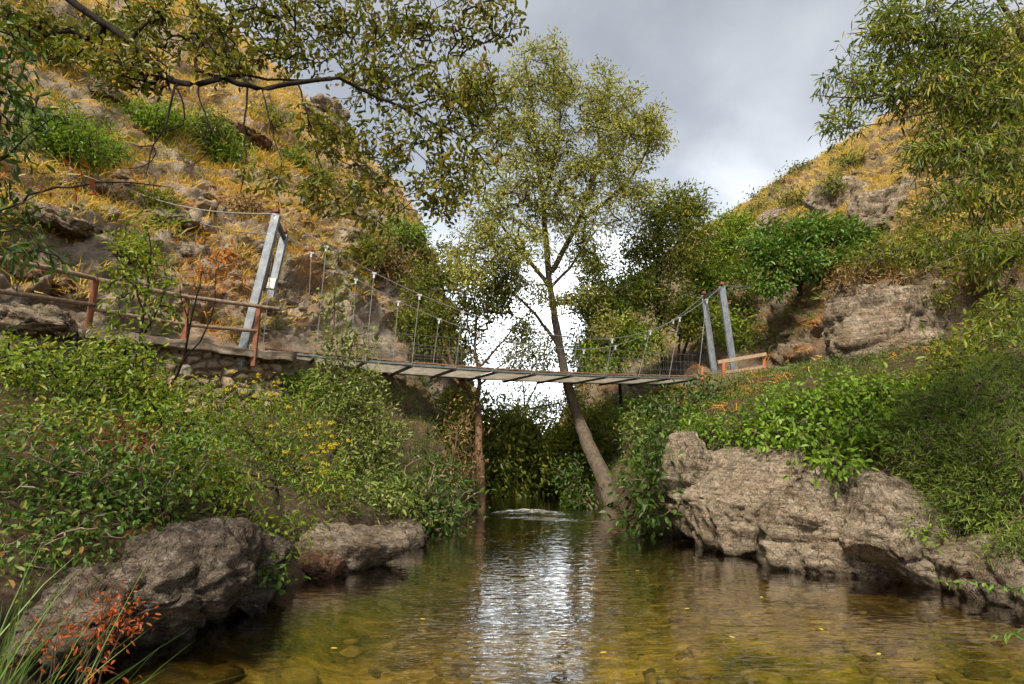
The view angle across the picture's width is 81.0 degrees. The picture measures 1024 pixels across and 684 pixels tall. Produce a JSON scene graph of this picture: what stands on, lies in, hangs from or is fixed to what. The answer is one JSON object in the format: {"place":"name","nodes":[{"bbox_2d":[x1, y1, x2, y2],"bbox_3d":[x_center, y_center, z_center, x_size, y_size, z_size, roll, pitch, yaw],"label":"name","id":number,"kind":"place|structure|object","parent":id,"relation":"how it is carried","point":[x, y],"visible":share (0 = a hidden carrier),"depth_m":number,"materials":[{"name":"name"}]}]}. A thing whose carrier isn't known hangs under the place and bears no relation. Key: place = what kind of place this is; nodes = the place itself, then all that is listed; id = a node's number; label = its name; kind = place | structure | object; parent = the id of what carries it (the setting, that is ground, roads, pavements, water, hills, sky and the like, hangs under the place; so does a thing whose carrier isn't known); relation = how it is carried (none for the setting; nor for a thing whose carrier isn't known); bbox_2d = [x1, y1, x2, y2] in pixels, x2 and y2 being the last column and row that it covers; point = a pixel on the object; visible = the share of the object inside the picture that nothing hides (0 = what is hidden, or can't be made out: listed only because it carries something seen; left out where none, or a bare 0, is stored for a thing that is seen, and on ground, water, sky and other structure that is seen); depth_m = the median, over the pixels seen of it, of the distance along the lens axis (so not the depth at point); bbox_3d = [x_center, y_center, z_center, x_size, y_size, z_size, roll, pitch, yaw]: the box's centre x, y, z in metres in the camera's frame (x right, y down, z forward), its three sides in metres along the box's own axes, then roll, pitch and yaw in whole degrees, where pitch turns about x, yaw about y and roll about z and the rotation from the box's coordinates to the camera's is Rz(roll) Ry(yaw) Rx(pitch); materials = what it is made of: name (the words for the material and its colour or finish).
{"place":"outdoors","nodes":[
{"label":"outdoors","id":0,"kind":"place"},
{"bbox_2d":[0,0,476,683],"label":"hillside","id":1,"kind":"structure","parent":0,"point":[90,248],"depth_m":15.96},
{"bbox_2d":[0,302,76,339],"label":"outcrop","id":2,"kind":"object","parent":1,"relation":"on","point":[46,319],"visible":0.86,"depth_m":11.39,"materials":[{"name":"stone"}]},
{"bbox_2d":[1,191,95,238],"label":"outcrop","id":3,"kind":"object","parent":1,"relation":"on","point":[77,227],"visible":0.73,"depth_m":12.93,"materials":[{"name":"stone"}]},
{"bbox_2d":[10,268,86,295],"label":"outcrop","id":4,"kind":"object","parent":1,"relation":"on","point":[56,286],"visible":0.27,"depth_m":12.39,"materials":[{"name":"brown stone"}]},
{"bbox_2d":[0,9,103,72],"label":"shrub","id":5,"kind":"object","parent":1,"relation":"on","point":[55,41],"visible":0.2,"depth_m":17.27,"materials":[{"name":"green plant"}]},
{"bbox_2d":[0,94,124,175],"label":"shrub","id":6,"kind":"object","parent":1,"relation":"on","point":[64,140],"visible":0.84,"depth_m":14.77,"materials":[{"name":"green plant"}]},
{"bbox_2d":[0,509,159,683],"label":"reed clump","id":7,"kind":"object","parent":1,"relation":"on","point":[15,651],"visible":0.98,"depth_m":3.50,"materials":[{"name":"green plant"}]},
{"bbox_2d":[0,0,168,292],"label":"young tree","id":8,"kind":"object","parent":1,"relation":"on","point":[19,105],"visible":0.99,"depth_m":4.06,"materials":[{"name":"green plant"}]},
{"bbox_2d":[0,157,98,215],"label":"withered twig","id":9,"kind":"object","parent":8,"relation":"attached to","point":[92,183],"visible":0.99,"depth_m":3.89,"materials":[{"name":"brown plant"}]},
{"bbox_2d":[8,579,160,683],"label":"red leaved plant","id":10,"kind":"object","parent":1,"relation":"on","point":[96,631],"visible":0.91,"depth_m":3.92,"materials":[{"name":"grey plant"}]},
{"bbox_2d":[74,174,122,203],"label":"outcrop","id":11,"kind":"object","parent":1,"relation":"on","point":[104,187],"visible":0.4,"depth_m":14.93,"materials":[{"name":"stone"}]},
{"bbox_2d":[71,72,130,106],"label":"outcrop","id":12,"kind":"object","parent":1,"relation":"on","point":[99,90],"visible":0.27,"depth_m":17.81,"materials":[{"name":"stone"}]},
{"bbox_2d":[0,319,203,457],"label":"shrub","id":13,"kind":"object","parent":1,"relation":"on","point":[14,360],"visible":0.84,"depth_m":8.23,"materials":[{"name":"green plant"}]},
{"bbox_2d":[87,120,141,171],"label":"shrub","id":14,"kind":"object","parent":1,"relation":"on","point":[120,148],"visible":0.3,"depth_m":16.49,"materials":[{"name":"green plant"}]},
{"bbox_2d":[0,383,249,587],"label":"bramble","id":15,"kind":"object","parent":1,"relation":"on","point":[142,496],"visible":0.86,"depth_m":5.63,"materials":[{"name":"green plant"}]},
{"bbox_2d":[81,413,174,460],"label":"shrub","id":16,"kind":"object","parent":1,"relation":"on","point":[125,435],"visible":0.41,"depth_m":6.86,"materials":[{"name":"green plant"}]},
{"bbox_2d":[100,227,168,270],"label":"shrub","id":17,"kind":"object","parent":1,"relation":"on","point":[121,252],"visible":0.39,"depth_m":14.28,"materials":[{"name":"green plant"}]},
{"bbox_2d":[74,195,197,392],"bbox_3d":[-6.676,-0.594,10.573,2.058,3.920,1.406,0,-10,0],"label":"sapling","id":18,"kind":"object","parent":1,"relation":"on","point":[138,288],"visible":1,"depth_m":10.64,"materials":[{"name":"green plant"}]},
{"bbox_2d":[0,256,278,365],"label":"railing","id":19,"kind":"object","parent":1,"relation":"on","point":[91,307],"visible":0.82,"depth_m":13.13,"materials":[{"name":"brown wood"}]},
{"bbox_2d":[118,175,190,211],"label":"shrub","id":20,"kind":"object","parent":1,"relation":"on","point":[155,195],"visible":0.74,"depth_m":16.05,"materials":[{"name":"green plant"}]},
{"bbox_2d":[108,85,201,144],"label":"shrub","id":21,"kind":"object","parent":1,"relation":"on","point":[159,114],"visible":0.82,"depth_m":18.52,"materials":[{"name":"green plant"}]},
{"bbox_2d":[97,368,247,487],"bbox_3d":[-4.974,1.244,8.351,3.998,2.025,1.670,-9,-13,42],"label":"shrub","id":22,"kind":"object","parent":1,"relation":"on","point":[190,421],"visible":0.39,"depth_m":8.01,"materials":[{"name":"green plant"}]},
{"bbox_2d":[146,205,210,237],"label":"outcrop","id":23,"kind":"object","parent":1,"relation":"on","point":[193,222],"visible":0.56,"depth_m":16.02,"materials":[{"name":"stone"}]},
{"bbox_2d":[107,516,262,649],"bbox_3d":[-3.053,2.283,5.369,1.626,1.413,1.572,0,-10,0],"label":"rock","id":24,"kind":"object","parent":1,"relation":"on","point":[203,572],"visible":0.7,"depth_m":4.90,"materials":[{"name":"stone"}]},
{"bbox_2d":[76,328,296,415],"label":"stone wall","id":25,"kind":"structure","parent":1,"relation":"on","point":[209,359],"depth_m":14.00,"materials":[{"name":"grey stone"}]},
{"bbox_2d":[158,219,257,408],"bbox_3d":[-5.632,-0.471,11.066,1.614,3.993,0.937,4,-11,-20],"label":"sapling","id":26,"kind":"object","parent":1,"relation":"on","point":[223,262],"visible":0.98,"depth_m":11.14,"materials":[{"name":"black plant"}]},
{"bbox_2d":[166,101,249,157],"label":"shrub","id":27,"kind":"object","parent":1,"relation":"on","point":[201,131],"visible":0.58,"depth_m":19.75,"materials":[{"name":"green plant"}]},
{"bbox_2d":[0,0,419,337],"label":"scree","id":28,"kind":"structure","parent":1,"relation":"on","point":[290,297],"depth_m":16.25,"materials":[{"name":"stone"}]},
{"bbox_2d":[163,426,257,508],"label":"shrub","id":29,"kind":"object","parent":1,"relation":"on","point":[216,470],"visible":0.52,"depth_m":7.08,"materials":[{"name":"green plant"}]},
{"bbox_2d":[0,0,430,331],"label":"dry grass","id":30,"kind":"structure","parent":1,"relation":"on","point":[124,207],"depth_m":18.14,"materials":[{"name":"plant"}]},
{"bbox_2d":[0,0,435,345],"bbox_3d":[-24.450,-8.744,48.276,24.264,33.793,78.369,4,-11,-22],"label":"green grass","id":31,"kind":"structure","parent":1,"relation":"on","point":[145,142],"depth_m":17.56,"materials":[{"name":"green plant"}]},
{"bbox_2d":[194,121,260,168],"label":"shrub","id":32,"kind":"object","parent":1,"relation":"on","point":[234,150],"visible":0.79,"depth_m":20.04,"materials":[{"name":"green plant"}]},
{"bbox_2d":[211,192,274,218],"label":"shrub","id":33,"kind":"object","parent":1,"relation":"on","point":[243,209],"visible":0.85,"depth_m":18.28,"materials":[{"name":"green plant"}]},
{"bbox_2d":[219,113,272,152],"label":"outcrop","id":34,"kind":"object","parent":1,"relation":"on","point":[258,138],"visible":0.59,"depth_m":21.96,"materials":[{"name":"brown stone"}]},
{"bbox_2d":[0,0,531,271],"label":"oak tree","id":35,"kind":"object","parent":1,"relation":"on","point":[157,18],"visible":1,"depth_m":5.07,"materials":[{"name":"green plant"}]},
{"bbox_2d":[239,93,302,134],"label":"shrub","id":36,"kind":"object","parent":1,"relation":"on","point":[275,124],"visible":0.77,"depth_m":23.59,"materials":[{"name":"green plant"}]},
{"bbox_2d":[182,368,365,564],"bbox_3d":[-3.584,1.602,9.097,2.773,2.854,5.722,5,-11,-27],"label":"flowering bush","id":37,"kind":"object","parent":1,"relation":"on","point":[285,449],"visible":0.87,"depth_m":9.91,"materials":[{"name":"green plant"}]},
{"bbox_2d":[246,553,310,604],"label":"waterside plant","id":38,"kind":"object","parent":1,"relation":"on","point":[278,585],"visible":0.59,"depth_m":6.02,"materials":[{"name":"green plant"}]},
{"bbox_2d":[274,362,324,404],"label":"shrub","id":39,"kind":"object","parent":1,"relation":"on","point":[297,385],"visible":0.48,"depth_m":15.68,"materials":[{"name":"green plant"}]},
{"bbox_2d":[298,550,346,578],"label":"boulder","id":40,"kind":"object","parent":1,"relation":"on","point":[321,565],"visible":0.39,"depth_m":7.50,"materials":[{"name":"brown stone"}]},
{"bbox_2d":[301,93,351,142],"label":"outcrop","id":41,"kind":"object","parent":1,"relation":"on","point":[322,101],"visible":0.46,"depth_m":21.11,"materials":[{"name":"stone"}]},
{"bbox_2d":[295,236,387,458],"bbox_3d":[-3.580,0.139,12.785,1.626,4.894,1.510,-5,-11,25],"label":"leafy shoot","id":42,"kind":"object","parent":1,"relation":"on","point":[349,350],"visible":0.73,"depth_m":12.69,"materials":[{"name":"green plant"}]},
{"bbox_2d":[304,350,449,542],"bbox_3d":[-2.594,1.877,11.664,2.298,3.645,3.898,7,-12,-35],"label":"shrub","id":43,"kind":"object","parent":1,"relation":"on","point":[362,456],"visible":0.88,"depth_m":11.84,"materials":[{"name":"green plant"}]},
{"bbox_2d":[353,235,424,287],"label":"shrub","id":44,"kind":"object","parent":1,"relation":"on","point":[387,270],"visible":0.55,"depth_m":21.97,"materials":[{"name":"green plant"}]},
{"bbox_2d":[375,205,437,253],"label":"shrub","id":45,"kind":"object","parent":1,"relation":"on","point":[400,228],"visible":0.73,"depth_m":23.79,"materials":[{"name":"green plant"}]},
{"bbox_2d":[386,518,426,548],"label":"rock","id":46,"kind":"object","parent":1,"relation":"on","point":[416,535],"visible":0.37,"depth_m":9.84,"materials":[{"name":"stone"}]},
{"bbox_2d":[364,442,496,537],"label":"shrub","id":47,"kind":"object","parent":1,"relation":"on","point":[459,502],"visible":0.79,"depth_m":11.42,"materials":[{"name":"green plant"}]},
{"bbox_2d":[418,384,491,496],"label":"shrub","id":48,"kind":"object","parent":1,"relation":"on","point":[460,453],"visible":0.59,"depth_m":15.56,"materials":[{"name":"green plant"}]},
{"bbox_2d":[103,178,826,386],"bbox_3d":[0.965,-1.413,20.100,26.100,6.360,4.095,4,-11,-22],"label":"footbridge","id":49,"kind":"object","parent":1,"relation":"on","point":[432,370],"visible":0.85,"depth_m":18.64,"materials":[{"name":"grey wood"}]},
{"bbox_2d":[382,231,549,509],"bbox_3d":[-2.214,0.573,20.101,5.690,9.809,5.974,-4,-11,22],"label":"tree","id":50,"kind":"object","parent":1,"relation":"on","point":[433,309],"visible":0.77,"depth_m":21.06,"materials":[{"name":"green plant"}]},
{"bbox_2d":[450,381,579,513],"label":"river tree","id":51,"kind":"object","parent":1,"relation":"on","point":[514,447],"visible":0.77,"depth_m":20.44,"materials":[{"name":"green plant"}]},
{"bbox_2d":[74,95,1023,434],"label":"rusty grass","id":52,"kind":"structure","parent":1,"relation":"on","point":[404,279],"depth_m":18.34,"materials":[{"name":"plant"}]},
{"bbox_2d":[37,482,1023,683],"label":"river","id":53,"kind":"structure","parent":0,"point":[572,552],"depth_m":5.95,"materials":[{"name":"liquid"}]},
{"bbox_2d":[106,510,1018,683],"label":"riverbed","id":54,"kind":"structure","parent":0,"point":[488,678],"depth_m":5.66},
{"bbox_2d":[2,562,144,675],"bbox_3d":[-3.422,2.134,4.651,1.048,0.772,1.282,0,-10,0],"label":"rock","id":55,"kind":"object","parent":54,"relation":"on","point":[83,581],"visible":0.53,"depth_m":4.30,"materials":[{"name":"stone"}]},
{"bbox_2d":[233,532,290,615],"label":"rock","id":56,"kind":"object","parent":54,"relation":"on","point":[262,596],"visible":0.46,"depth_m":6.07,"materials":[{"name":"stone"}]},
{"bbox_2d":[295,522,409,571],"bbox_3d":[-2.475,2.922,8.527,2.006,0.717,1.693,2,-10,-13],"label":"rock","id":57,"kind":"object","parent":54,"relation":"on","point":[357,547],"visible":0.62,"depth_m":8.12,"materials":[{"name":"stone"}]},
{"bbox_2d":[165,592,1023,683],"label":"pebbles","id":58,"kind":"object","parent":54,"relation":"on","point":[556,676],"visible":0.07,"depth_m":5.44,"materials":[{"name":"brown stone"}]},
{"bbox_2d":[666,446,812,556],"bbox_3d":[3.827,2.878,9.984,2.509,2.250,2.197,-3,-11,19],"label":"rock","id":59,"kind":"object","parent":54,"relation":"on","point":[730,497],"visible":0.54,"depth_m":9.48,"materials":[{"name":"stone"}]},
{"bbox_2d":[200,0,1023,435],"label":"sky","id":60,"kind":"structure","parent":0,"point":[737,78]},
{"bbox_2d":[551,8,1023,536],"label":"hillside","id":61,"kind":"structure","parent":0,"point":[811,336],"depth_m":21.86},
{"bbox_2d":[0,295,1023,628],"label":"ground cover","id":62,"kind":"object","parent":61,"relation":"on","point":[814,367],"visible":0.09,"depth_m":10.16,"materials":[{"name":"green plant"}]},
{"bbox_2d":[485,312,592,479],"bbox_3d":[1.318,2.910,28.059,5.317,8.696,3.680,0,-10,0],"label":"river tree","id":63,"kind":"object","parent":61,"relation":"on","point":[544,404],"visible":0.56,"depth_m":28.14,"materials":[{"name":"green plant"}]},
{"bbox_2d":[432,22,678,504],"bbox_3d":[1.685,-3.138,20.971,8.851,17.104,5.470,0,-10,0],"label":"tree","id":64,"kind":"object","parent":61,"relation":"on","point":[561,88],"visible":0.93,"depth_m":21.64,"materials":[{"name":"green plant"}]},
{"bbox_2d":[526,388,621,493],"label":"river tree","id":65,"kind":"object","parent":61,"relation":"on","point":[571,441],"visible":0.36,"depth_m":22.46,"materials":[{"name":"green plant"}]},
{"bbox_2d":[559,240,678,429],"bbox_3d":[4.041,-0.350,23.450,4.732,7.562,3.003,0,-10,0],"label":"slim tree","id":66,"kind":"object","parent":61,"relation":"on","point":[621,350],"visible":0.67,"depth_m":23.14,"materials":[{"name":"green plant"}]},
{"bbox_2d":[540,420,702,539],"bbox_3d":[2.060,3.514,14.283,2.000,2.942,9.038,1,-10,-7],"label":"shrub","id":67,"kind":"object","parent":61,"relation":"on","point":[635,492],"visible":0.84,"depth_m":10.91,"materials":[{"name":"green plant"}]},
{"bbox_2d":[600,384,669,435],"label":"shrub","id":68,"kind":"object","parent":61,"relation":"on","point":[628,401],"visible":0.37,"depth_m":21.38,"materials":[{"name":"green plant"}]},
{"bbox_2d":[606,405,670,479],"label":"shrub","id":69,"kind":"object","parent":61,"relation":"on","point":[631,423],"visible":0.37,"depth_m":18.34,"materials":[{"name":"green plant"}]},
{"bbox_2d":[606,177,722,383],"bbox_3d":[6.239,-1.979,24.196,4.988,10.588,3.084,0,-10,0],"label":"slim tree","id":70,"kind":"object","parent":61,"relation":"on","point":[677,217],"visible":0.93,"depth_m":24.29,"materials":[{"name":"green plant"}]},
{"bbox_2d":[641,430,716,536],"bbox_3d":[3.189,2.765,11.299,1.560,2.160,1.916,0,-10,0],"label":"rock","id":71,"kind":"object","parent":61,"relation":"on","point":[695,456],"visible":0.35,"depth_m":10.58,"materials":[{"name":"stone"}]},
{"bbox_2d":[618,372,745,474],"bbox_3d":[4.246,1.877,14.277,3.368,2.635,3.834,0,-10,0],"label":"shrub","id":72,"kind":"object","parent":61,"relation":"on","point":[670,409],"visible":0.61,"depth_m":14.46,"materials":[{"name":"green plant"}]},
{"bbox_2d":[654,293,723,380],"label":"slim tree","id":73,"kind":"object","parent":61,"relation":"on","point":[683,328],"visible":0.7,"depth_m":24.35,"materials":[{"name":"green plant"}]},
{"bbox_2d":[665,398,738,447],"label":"shrub","id":74,"kind":"object","parent":61,"relation":"on","point":[703,430],"visible":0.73,"depth_m":11.67,"materials":[{"name":"green plant"}]},
{"bbox_2d":[663,200,765,386],"bbox_3d":[8.530,-1.322,25.183,5.767,10.014,2.804,3,-10,-17],"label":"slim tree","id":75,"kind":"object","parent":61,"relation":"on","point":[736,228],"visible":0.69,"depth_m":25.34,"materials":[{"name":"green plant"}]},
{"bbox_2d":[715,280,768,319],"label":"shrub","id":76,"kind":"object","parent":61,"relation":"on","point":[735,300],"visible":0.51,"depth_m":27.36,"materials":[{"name":"green plant"}]},
{"bbox_2d":[714,302,772,354],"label":"shrub","id":77,"kind":"object","parent":61,"relation":"on","point":[739,336],"visible":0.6,"depth_m":25.13,"materials":[{"name":"green plant"}]},
{"bbox_2d":[766,180,809,209],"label":"shrub","id":78,"kind":"object","parent":61,"relation":"on","point":[789,200],"visible":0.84,"depth_m":33.44,"materials":[{"name":"green plant"}]},
{"bbox_2d":[733,200,888,304],"bbox_3d":[11.252,-3.154,22.052,6.283,3.849,2.925,0,-10,0],"label":"shrub","id":79,"kind":"object","parent":61,"relation":"on","point":[793,242],"visible":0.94,"depth_m":21.65,"materials":[{"name":"green plant"}]},
{"bbox_2d":[709,358,930,498],"bbox_3d":[5.361,1.286,9.842,3.753,2.398,4.031,0,-10,0],"label":"bramble","id":80,"kind":"object","parent":61,"relation":"on","point":[827,446],"visible":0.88,"depth_m":9.78,"materials":[{"name":"green plant"}]},
{"bbox_2d":[754,464,891,578],"bbox_3d":[4.708,2.611,8.558,2.309,1.718,2.208,-5,-11,27],"label":"rock","id":81,"kind":"object","parent":61,"relation":"on","point":[800,524],"visible":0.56,"depth_m":7.95,"materials":[{"name":"stone"}]},
{"bbox_2d":[809,171,854,199],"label":"shrub","id":82,"kind":"object","parent":61,"relation":"on","point":[828,183],"visible":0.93,"depth_m":27.89,"materials":[{"name":"green plant"}]},
{"bbox_2d":[803,176,870,218],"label":"outcrop","id":83,"kind":"object","parent":61,"relation":"on","point":[823,204],"visible":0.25,"depth_m":28.08,"materials":[{"name":"stone"}]},
{"bbox_2d":[652,49,1023,378],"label":"scree","id":84,"kind":"structure","parent":61,"relation":"on","point":[933,286],"depth_m":24.10,"materials":[{"name":"stone"}]},
{"bbox_2d":[669,8,1023,361],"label":"dry grass","id":85,"kind":"structure","parent":61,"relation":"on","point":[876,180],"depth_m":29.78,"materials":[{"name":"plant"}]},
{"bbox_2d":[672,21,1022,352],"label":"green grass","id":86,"kind":"structure","parent":61,"relation":"on","point":[812,297],"depth_m":23.00,"materials":[{"name":"green plant"}]},
{"bbox_2d":[822,146,872,174],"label":"shrub","id":87,"kind":"object","parent":61,"relation":"on","point":[850,162],"visible":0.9,"depth_m":31.59,"materials":[{"name":"green plant"}]},
{"bbox_2d":[802,251,923,305],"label":"shrub","id":88,"kind":"object","parent":61,"relation":"on","point":[856,280],"visible":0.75,"depth_m":15.96,"materials":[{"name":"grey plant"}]},
{"bbox_2d":[846,179,918,236],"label":"outcrop","id":89,"kind":"object","parent":61,"relation":"on","point":[879,204],"visible":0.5,"depth_m":22.85,"materials":[{"name":"stone"}]},
{"bbox_2d":[822,283,949,364],"bbox_3d":[8.889,0.025,14.842,3.541,2.811,2.645,5,-11,-28],"label":"boulder","id":90,"kind":"object","parent":61,"relation":"on","point":[879,317],"visible":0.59,"depth_m":13.81,"materials":[{"name":"stone"}]},
{"bbox_2d":[846,358,942,405],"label":"shrub","id":91,"kind":"object","parent":61,"relation":"on","point":[917,377],"visible":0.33,"depth_m":9.96,"materials":[{"name":"green plant"}]},
{"bbox_2d":[839,471,956,589],"bbox_3d":[5.051,2.505,7.744,1.659,1.647,1.705,-3,-10,16],"label":"rock","id":92,"kind":"object","parent":61,"relation":"on","point":[879,505],"visible":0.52,"depth_m":7.24,"materials":[{"name":"stone"}]},
{"bbox_2d":[901,512,948,553],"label":"sprig","id":93,"kind":"object","parent":92,"relation":"on","point":[924,538],"visible":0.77,"depth_m":6.95,"materials":[{"name":"green plant"}]},
{"bbox_2d":[890,328,939,356],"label":"rock","id":94,"kind":"object","parent":61,"relation":"on","point":[918,336],"visible":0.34,"depth_m":13.23,"materials":[{"name":"stone"}]},
{"bbox_2d":[807,0,1023,344],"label":"willow tree","id":95,"kind":"object","parent":61,"relation":"on","point":[979,41],"visible":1,"depth_m":6.42,"materials":[{"name":"green plant"}]},
{"bbox_2d":[828,198,1023,305],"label":"shrub","id":96,"kind":"object","parent":61,"relation":"on","point":[900,258],"visible":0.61,"depth_m":16.12,"materials":[{"name":"green plant"}]},
{"bbox_2d":[917,281,961,319],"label":"shrub","id":97,"kind":"object","parent":61,"relation":"on","point":[944,302],"visible":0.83,"depth_m":14.09,"materials":[{"name":"green plant"}]},
{"bbox_2d":[924,532,969,563],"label":"rock","id":98,"kind":"object","parent":61,"relation":"on","point":[943,548],"visible":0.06,"depth_m":6.99,"materials":[{"name":"stone"}]},
{"bbox_2d":[875,341,1023,575],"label":"feathery bush","id":99,"kind":"object","parent":61,"relation":"on","point":[992,390],"visible":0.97,"depth_m":7.63,"materials":[{"name":"green plant"}]},
{"bbox_2d":[907,332,1002,387],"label":"shrub","id":100,"kind":"object","parent":61,"relation":"on","point":[938,368],"visible":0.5,"depth_m":9.87,"materials":[{"name":"green plant"}]},
{"bbox_2d":[915,287,1023,387],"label":"shrub","id":101,"kind":"object","parent":61,"relation":"on","point":[990,336],"visible":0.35,"depth_m":10.45,"materials":[{"name":"green plant"}]},
{"bbox_2d":[933,579,1023,643],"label":"hanging twig","id":102,"kind":"object","parent":61,"relation":"hanging from","point":[1005,636],"visible":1,"depth_m":4.59,"materials":[{"name":"green plant"}]},
{"bbox_2d":[935,531,1023,610],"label":"rock","id":103,"kind":"object","parent":61,"relation":"on","point":[954,566],"visible":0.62,"depth_m":6.40,"materials":[{"name":"stone"}]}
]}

